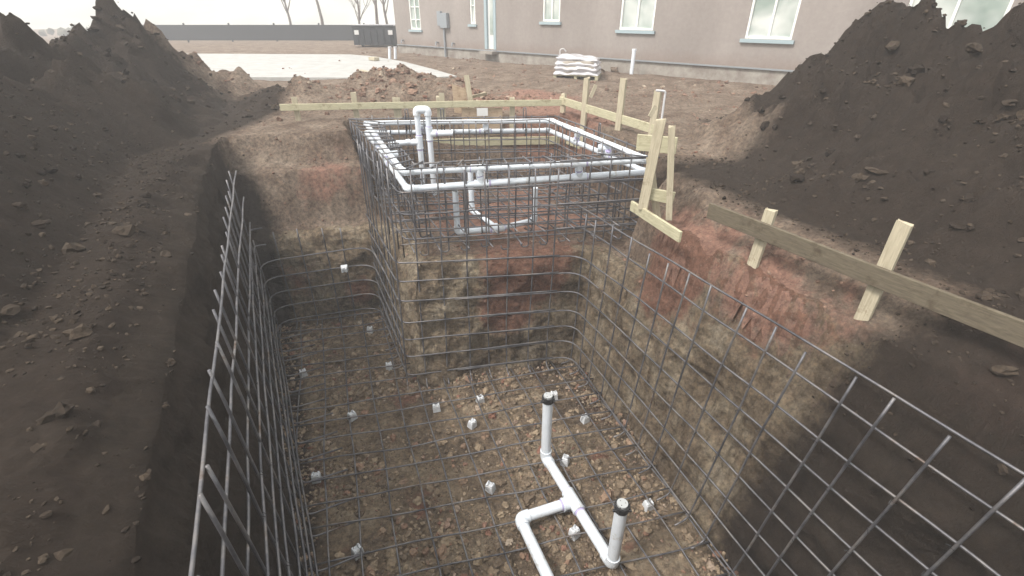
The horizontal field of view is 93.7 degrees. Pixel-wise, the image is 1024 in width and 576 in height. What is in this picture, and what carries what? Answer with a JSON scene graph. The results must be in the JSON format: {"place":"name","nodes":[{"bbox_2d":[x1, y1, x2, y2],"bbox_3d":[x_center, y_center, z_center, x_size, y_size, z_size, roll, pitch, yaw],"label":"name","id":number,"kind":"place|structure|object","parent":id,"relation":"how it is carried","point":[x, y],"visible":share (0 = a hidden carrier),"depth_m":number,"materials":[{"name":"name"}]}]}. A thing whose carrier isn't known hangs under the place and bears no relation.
{"place":"outdoors","nodes":[
{"label":"outdoors","id":0,"kind":"place"},
{"bbox_2d":[0,0,394,28],"label":"sky","id":1,"kind":"structure","parent":0,"point":[41,14],"materials":[{"name":"white"}]},
{"bbox_2d":[270,309,752,575],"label":"pit floor","id":2,"kind":"structure","parent":0,"point":[345,540],"depth_m":5.12,"materials":[{"name":"soil"}]},
{"bbox_2d":[299,368,307,377],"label":"spacer block","id":3,"kind":"object","parent":2,"relation":"on","point":[305,373],"depth_m":6.40,"materials":[{"name":"grey concrete"}]},
{"bbox_2d":[311,470,321,483],"bbox_3d":[-2.042,1.958,4.999,0.095,0.136,0.083,-6,26,-10],"label":"spacer block","id":4,"kind":"object","parent":2,"relation":"on","point":[315,475],"depth_m":4.98,"materials":[{"name":"grey concrete"}]},
{"bbox_2d":[347,410,357,421],"bbox_3d":[-1.914,1.513,5.731,0.083,0.137,0.094,22,37,32],"label":"spacer block","id":5,"kind":"object","parent":2,"relation":"on","point":[351,413],"depth_m":5.72,"materials":[{"name":"grey concrete"}]},
{"bbox_2d":[351,543,363,560],"bbox_3d":[-1.385,2.344,4.292,0.083,0.136,0.095,25,38,38],"label":"spacer block","id":6,"kind":"object","parent":2,"relation":"on","point":[355,550],"depth_m":4.27,"materials":[{"name":"grey concrete"}]},
{"bbox_2d":[367,326,373,333],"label":"spacer block","id":7,"kind":"object","parent":2,"relation":"on","point":[369,328],"depth_m":7.29,"materials":[{"name":"grey concrete"}]},
{"bbox_2d":[386,360,392,370],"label":"spacer block","id":8,"kind":"object","parent":2,"relation":"on","point":[388,364],"depth_m":6.53,"materials":[{"name":"grey concrete"}]},
{"bbox_2d":[399,477,408,484],"bbox_3d":[-1.129,2.029,5.009,0.053,0.064,0.112,19,35,30],"label":"stone","id":9,"kind":"object","parent":2,"relation":"on","point":[404,480],"visible":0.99,"depth_m":5.00,"materials":[{"name":"brown stone"}]},
{"bbox_2d":[409,548,417,557],"bbox_3d":[-0.893,2.398,4.342,0.065,0.062,0.075,21,36,32],"label":"stone","id":10,"kind":"object","parent":2,"relation":"on","point":[413,552],"visible":1,"depth_m":4.33,"materials":[{"name":"beige stone"}]},
{"bbox_2d":[432,401,440,412],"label":"spacer block","id":11,"kind":"object","parent":2,"relation":"on","point":[436,408],"depth_m":5.82,"materials":[{"name":"grey concrete"}]},
{"bbox_2d":[434,544,447,559],"bbox_3d":[-0.634,2.395,4.343,0.137,0.078,0.131,10,31,16],"label":"stone","id":12,"kind":"object","parent":2,"relation":"on","point":[442,550],"visible":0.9,"depth_m":4.32,"materials":[{"name":"beige stone"}]},
{"bbox_2d":[460,443,466,449],"bbox_3d":[-0.549,1.788,5.418,0.073,0.064,0.074,0,30,0],"label":"stone","id":13,"kind":"object","parent":2,"relation":"on","point":[463,446],"visible":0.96,"depth_m":5.40,"materials":[{"name":"beige stone"}]},
{"bbox_2d":[467,418,476,429],"bbox_3d":[-0.467,1.579,5.631,0.083,0.137,0.094,27,39,29],"label":"spacer block","id":14,"kind":"object","parent":2,"relation":"on","point":[472,424],"depth_m":5.62,"materials":[{"name":"grey concrete"}]},
{"bbox_2d":[475,394,484,403],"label":"spacer block","id":15,"kind":"object","parent":2,"relation":"on","point":[481,399],"depth_m":5.96,"materials":[{"name":"grey concrete"}]},
{"bbox_2d":[481,433,489,439],"bbox_3d":[-0.310,1.700,5.516,0.103,0.084,0.095,0,30,0],"label":"stone","id":16,"kind":"object","parent":2,"relation":"on","point":[484,436],"visible":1,"depth_m":5.50,"materials":[{"name":"beige stone"}]},
{"bbox_2d":[485,480,495,494],"bbox_3d":[-0.223,2.017,4.889,0.094,0.137,0.083,15,36,25],"label":"spacer block","id":17,"kind":"object","parent":2,"relation":"on","point":[490,487],"depth_m":4.87,"materials":[{"name":"grey concrete"}]},
{"bbox_2d":[269,309,738,575],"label":"loose clods","id":18,"kind":"object","parent":2,"relation":"on","point":[371,569],"visible":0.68,"depth_m":5.08,"materials":[{"name":"brown soil"}]},
{"bbox_2d":[277,311,732,575],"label":"rebar mat","id":19,"kind":"object","parent":2,"relation":"on","point":[425,509],"visible":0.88,"depth_m":5.11,"materials":[{"name":"metal"}]},
{"bbox_2d":[515,392,631,575],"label":"drain pipe","id":20,"kind":"object","parent":19,"relation":"on","point":[610,553],"visible":1,"depth_m":4.41,"materials":[{"name":"plastic"}]},
{"bbox_2d":[550,390,557,399],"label":"spacer block","id":21,"kind":"object","parent":2,"relation":"on","point":[555,393],"depth_m":6.00,"materials":[{"name":"grey concrete"}]},
{"bbox_2d":[560,454,569,466],"bbox_3d":[0.572,1.834,5.144,0.083,0.136,0.095,12,32,18],"label":"spacer block","id":22,"kind":"object","parent":2,"relation":"on","point":[565,461],"depth_m":5.12,"materials":[{"name":"grey concrete"}]},
{"bbox_2d":[568,524,580,540],"bbox_3d":[0.579,2.257,4.457,0.094,0.137,0.083,-23,31,-34],"label":"spacer block","id":23,"kind":"object","parent":2,"relation":"on","point":[574,529],"depth_m":4.44,"materials":[{"name":"grey concrete"}]},
{"bbox_2d":[580,413,589,424],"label":"spacer block","id":24,"kind":"object","parent":2,"relation":"on","point":[585,419],"depth_m":5.71,"materials":[{"name":"grey concrete"}]},
{"bbox_2d":[599,489,613,502],"bbox_3d":[0.945,2.093,4.804,0.184,0.147,0.111,-19,35,-29],"label":"stone","id":25,"kind":"object","parent":2,"relation":"on","point":[603,497],"visible":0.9,"depth_m":4.78,"materials":[{"name":"beige stone"}]},
{"bbox_2d":[642,498,653,511],"bbox_3d":[1.340,2.118,4.712,0.095,0.136,0.083,-12,37,-20],"label":"spacer block","id":26,"kind":"object","parent":2,"relation":"on","point":[646,504],"depth_m":4.69,"materials":[{"name":"grey concrete"}]},
{"bbox_2d":[0,0,1023,575],"bbox_3d":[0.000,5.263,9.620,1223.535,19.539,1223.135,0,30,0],"label":"ground","id":27,"kind":"structure","parent":0,"point":[334,188],"depth_m":4.70,"materials":[{"name":"soil"}]},
{"bbox_2d":[38,26,89,35],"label":"scrub","id":28,"kind":"object","parent":27,"relation":"on","point":[60,31],"visible":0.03,"depth_m":61.13,"materials":[{"name":"grey plant"}]},
{"bbox_2d":[142,23,364,41],"bbox_3d":[-14.800,-15.908,30.052,22.480,1.200,0.120,0,30,0],"label":"fence","id":29,"kind":"object","parent":27,"relation":"on","point":[256,32],"visible":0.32,"depth_m":29.96,"materials":[{"name":"grey"}]},
{"bbox_2d":[281,0,291,24],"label":"bare tree","id":30,"kind":"object","parent":27,"relation":"on","point":[287,12],"visible":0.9,"depth_m":43.19,"materials":[{"name":"brown plant"}]},
{"bbox_2d":[315,0,323,24],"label":"bare tree","id":31,"kind":"object","parent":27,"relation":"on","point":[320,14],"visible":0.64,"depth_m":39.89,"materials":[{"name":"brown plant"}]},
{"bbox_2d":[198,54,456,80],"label":"concrete slab","id":32,"kind":"structure","parent":27,"relation":"on","point":[268,67],"depth_m":15.62,"materials":[{"name":"grey concrete"}]},
{"bbox_2d":[368,57,378,60],"bbox_3d":[-4.924,-8.175,17.113,0.200,0.102,0.436,-24,37,-35],"label":"loose board","id":33,"kind":"object","parent":32,"relation":"on","point":[374,58],"visible":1,"depth_m":16.98,"materials":[{"name":"brown wood"}]},
{"bbox_2d":[349,0,369,23],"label":"bare tree","id":34,"kind":"object","parent":27,"relation":"on","point":[358,13],"visible":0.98,"depth_m":38.23,"materials":[{"name":"brown plant"}]},
{"bbox_2d":[351,24,396,45],"bbox_3d":[-6.860,-12.984,24.679,2.173,1.009,1.615,1,30,2],"label":"dumpster","id":35,"kind":"object","parent":27,"relation":"on","point":[373,34],"visible":0.93,"depth_m":24.02,"materials":[{"name":"grey metal"}]},
{"bbox_2d":[372,0,378,23],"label":"bare tree","id":36,"kind":"object","parent":27,"relation":"on","point":[376,12],"visible":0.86,"depth_m":34.81,"materials":[{"name":"brown plant"}]},
{"bbox_2d":[380,0,388,23],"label":"bare tree","id":37,"kind":"object","parent":27,"relation":"on","point":[384,11],"visible":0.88,"depth_m":36.36,"materials":[{"name":"brown plant"}]},
{"bbox_2d":[388,46,390,58],"bbox_3d":[-4.588,-8.777,18.040,0.174,0.535,0.132,0,30,0],"label":"standpipe","id":38,"kind":"object","parent":27,"relation":"on","point":[389,52],"visible":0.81,"depth_m":17.97,"materials":[{"name":"plastic"}]},
{"bbox_2d":[393,46,396,58],"bbox_3d":[-4.454,-8.945,18.350,0.169,0.514,0.132,0,30,0],"label":"standpipe","id":39,"kind":"object","parent":27,"relation":"on","point":[395,52],"visible":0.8,"depth_m":18.28,"materials":[{"name":"plastic"}]},
{"bbox_2d":[279,92,561,145],"bbox_3d":[-1.487,-2.789,8.347,4.715,1.186,0.109,-3,30,-5],"label":"timber form","id":40,"kind":"object","parent":27,"relation":"on","point":[396,105],"visible":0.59,"depth_m":8.18,"materials":[{"name":"brown wood"}]},
{"bbox_2d":[396,106,452,195],"bbox_3d":[-1.347,-2.123,7.499,0.876,1.378,0.138,-2,30,-3],"label":"riser pair","id":41,"kind":"object","parent":27,"relation":"on","point":[418,111],"visible":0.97,"depth_m":7.35,"materials":[{"name":"plastic"}]},
{"bbox_2d":[452,84,467,112],"bbox_3d":[-0.922,-3.336,8.578,0.277,0.600,0.023,2,30,4],"label":"plywood offcut","id":42,"kind":"object","parent":27,"relation":"on","point":[459,94],"visible":0.65,"depth_m":8.52,"materials":[{"name":"beige wood"}]},
{"bbox_2d":[464,75,473,107],"bbox_3d":[-0.743,-3.381,8.470,0.196,0.699,0.062,14,33,23],"label":"leaning slat","id":43,"kind":"object","parent":27,"relation":"on","point":[468,88],"visible":0.58,"depth_m":8.40,"materials":[{"name":"brown wood"}]},
{"bbox_2d":[472,92,486,97],"bbox_3d":[-0.586,-3.470,8.638,0.280,0.106,0.036,-3,30,-6],"label":"wood scrap","id":44,"kind":"object","parent":27,"relation":"on","point":[479,94],"visible":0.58,"depth_m":8.63,"materials":[{"name":"beige wood"}]},
{"bbox_2d":[462,107,502,134],"bbox_3d":[-0.515,-2.901,8.378,0.705,0.468,0.075,-3,30,-5],"label":"plywood form","id":45,"kind":"object","parent":27,"relation":"on","point":[482,112],"visible":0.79,"depth_m":8.34,"materials":[{"name":"beige wood"}]},
{"bbox_2d":[348,107,659,257],"bbox_3d":[-0.431,-1.700,6.923,3.922,1.275,3.103,-5,30,-9],"label":"rebar cage","id":46,"kind":"object","parent":27,"relation":"on","point":[398,190],"visible":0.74,"depth_m":6.03,"materials":[{"name":"metal"}]},
{"bbox_2d":[388,139,410,146],"bbox_3d":[-1.629,-2.096,6.942,0.309,0.094,0.089,-12,32,-20],"label":"pipe stub","id":47,"kind":"object","parent":46,"relation":"on","point":[404,142],"visible":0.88,"depth_m":6.93,"materials":[{"name":"plastic"}]},
{"bbox_2d":[370,165,638,252],"bbox_3d":[-0.342,-1.360,7.100,3.125,0.227,3.779,-11,32,-19],"label":"rebar mat","id":48,"kind":"object","parent":46,"relation":"on","point":[436,229],"visible":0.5,"depth_m":6.49,"materials":[{"name":"metal"}]},
{"bbox_2d":[452,172,537,234],"bbox_3d":[-0.193,-1.136,6.229,1.065,0.662,0.891,0,30,0],"label":"drain pipe","id":49,"kind":"object","parent":48,"relation":"on","point":[502,228],"visible":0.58,"depth_m":6.08,"materials":[{"name":"plastic"}]},
{"bbox_2d":[363,118,646,191],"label":"pipe loops","id":50,"kind":"object","parent":46,"relation":"in","point":[579,174],"visible":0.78,"depth_m":5.77,"materials":[{"name":"plastic"}]},
{"bbox_2d":[0,0,1023,575],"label":"wet clods","id":51,"kind":"object","parent":27,"relation":"on","point":[60,410],"visible":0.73,"depth_m":3.91,"materials":[{"name":"brown soil"}]},
{"bbox_2d":[192,49,855,323],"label":"yard clods","id":52,"kind":"object","parent":27,"relation":"on","point":[392,80],"visible":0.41,"depth_m":10.28,"materials":[{"name":"brown soil"}]},
{"bbox_2d":[233,69,855,348],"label":"bank clods","id":53,"kind":"object","parent":27,"relation":"on","point":[661,250],"visible":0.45,"depth_m":7.30,"materials":[{"name":"brown soil"}]},
{"bbox_2d":[553,73,600,80],"bbox_3d":[1.845,-5.944,13.436,1.200,0.137,1.120,7,31,12],"label":"pallet","id":54,"kind":"object","parent":27,"relation":"on","point":[596,78],"visible":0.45,"depth_m":12.99,"materials":[{"name":"brown wood"}]},
{"bbox_2d":[553,53,601,75],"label":"wrapped bags","id":55,"kind":"object","parent":54,"relation":"on","point":[572,64],"visible":1,"depth_m":12.87,"materials":[{"name":"beige plastic"}]},
{"bbox_2d":[589,84,596,97],"bbox_3d":[1.313,-3.184,7.763,0.137,0.216,0.024,-11,32,-18],"label":"wood scrap","id":56,"kind":"object","parent":27,"relation":"on","point":[593,90],"visible":1,"depth_m":7.76,"materials":[{"name":"beige wood"}]},
{"bbox_2d":[559,77,661,148],"bbox_3d":[1.427,-2.739,7.678,0.109,1.250,2.514,-14,33,-23],"label":"timber form","id":57,"kind":"object","parent":27,"relation":"on","point":[618,118],"visible":0.48,"depth_m":7.32,"materials":[{"name":"brown wood"}]},
{"bbox_2d":[611,67,617,71],"bbox_3d":[3.206,-6.765,14.903,0.384,0.250,0.551,0,30,0],"label":"debris lump","id":58,"kind":"object","parent":27,"relation":"on","point":[614,69],"visible":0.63,"depth_m":14.68,"materials":[{"name":"soil"}]},
{"bbox_2d":[629,49,636,73],"bbox_3d":[3.479,-6.429,13.849,0.134,0.847,0.132,0,30,0],"label":"standpipe","id":59,"kind":"object","parent":27,"relation":"on","point":[632,60],"visible":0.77,"depth_m":13.76,"materials":[{"name":"plastic"}]},
{"bbox_2d":[648,105,656,117],"bbox_3d":[1.874,-2.356,6.395,0.127,0.165,0.029,-13,33,-22],"label":"wood scrap","id":60,"kind":"object","parent":27,"relation":"on","point":[652,111],"visible":1,"depth_m":6.39,"materials":[{"name":"beige wood"}]},
{"bbox_2d":[630,119,681,241],"bbox_3d":[1.417,-1.038,4.515,0.374,1.023,0.968,0,30,0],"label":"timber form","id":61,"kind":"object","parent":27,"relation":"on","point":[655,143],"visible":1,"depth_m":4.60,"materials":[{"name":"brown wood"}]},
{"bbox_2d":[656,89,665,118],"bbox_3d":[1.919,-2.232,6.333,0.146,0.728,0.028,0,30,0],"label":"pipe stub","id":62,"kind":"object","parent":27,"relation":"on","point":[664,99],"visible":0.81,"depth_m":6.21,"materials":[{"name":"grey plastic"}]},
{"bbox_2d":[393,0,1023,85],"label":"house","id":63,"kind":"structure","parent":27,"relation":"on","point":[770,42],"depth_m":13.57,"materials":[{"name":"paint"}]},
{"bbox_2d":[408,0,422,31],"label":"window","id":64,"kind":"structure","parent":63,"relation":"in","point":[414,9],"depth_m":19.70,"materials":[{"name":"white"}]},
{"bbox_2d":[468,0,476,26],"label":"window","id":65,"kind":"structure","parent":63,"relation":"in","point":[472,2],"depth_m":17.66,"materials":[{"name":"white"}]},
{"bbox_2d":[479,0,497,54],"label":"door","id":66,"kind":"structure","parent":63,"relation":"in","point":[489,5],"depth_m":17.31,"materials":[{"name":"white"}]},
{"bbox_2d":[539,0,561,24],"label":"window","id":67,"kind":"structure","parent":63,"relation":"in","point":[551,8],"depth_m":15.50,"materials":[{"name":"white"}]},
{"bbox_2d":[615,0,656,33],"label":"window","id":68,"kind":"structure","parent":63,"relation":"in","point":[636,15],"depth_m":13.75,"materials":[{"name":"white glass"}]},
{"bbox_2d":[739,0,801,43],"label":"window","id":69,"kind":"structure","parent":63,"relation":"in","point":[768,19],"depth_m":11.65,"materials":[{"name":"white"}]},
{"bbox_2d":[908,0,1013,30],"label":"window","id":70,"kind":"structure","parent":63,"relation":"in","point":[985,13],"depth_m":9.42,"materials":[{"name":"white"}]},
{"bbox_2d":[706,203,1023,347],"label":"timber form","id":71,"kind":"object","parent":27,"relation":"on","point":[880,277],"visible":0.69,"depth_m":3.18,"materials":[{"name":"brown wood"}]},
{"bbox_2d":[54,164,1023,575],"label":"excavation wall","id":72,"kind":"structure","parent":0,"point":[160,536],"depth_m":3.77,"materials":[{"name":"soil"}]},
{"bbox_2d":[188,139,1023,575],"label":"rebar cage","id":73,"kind":"object","parent":72,"relation":"attached to","point":[278,359],"visible":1,"depth_m":4.21,"materials":[{"name":"metal"}]},
{"bbox_2d":[340,264,348,272],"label":"spacer block","id":74,"kind":"object","parent":73,"relation":"attached to","point":[344,268],"depth_m":7.12,"materials":[{"name":"grey concrete"}]}
]}

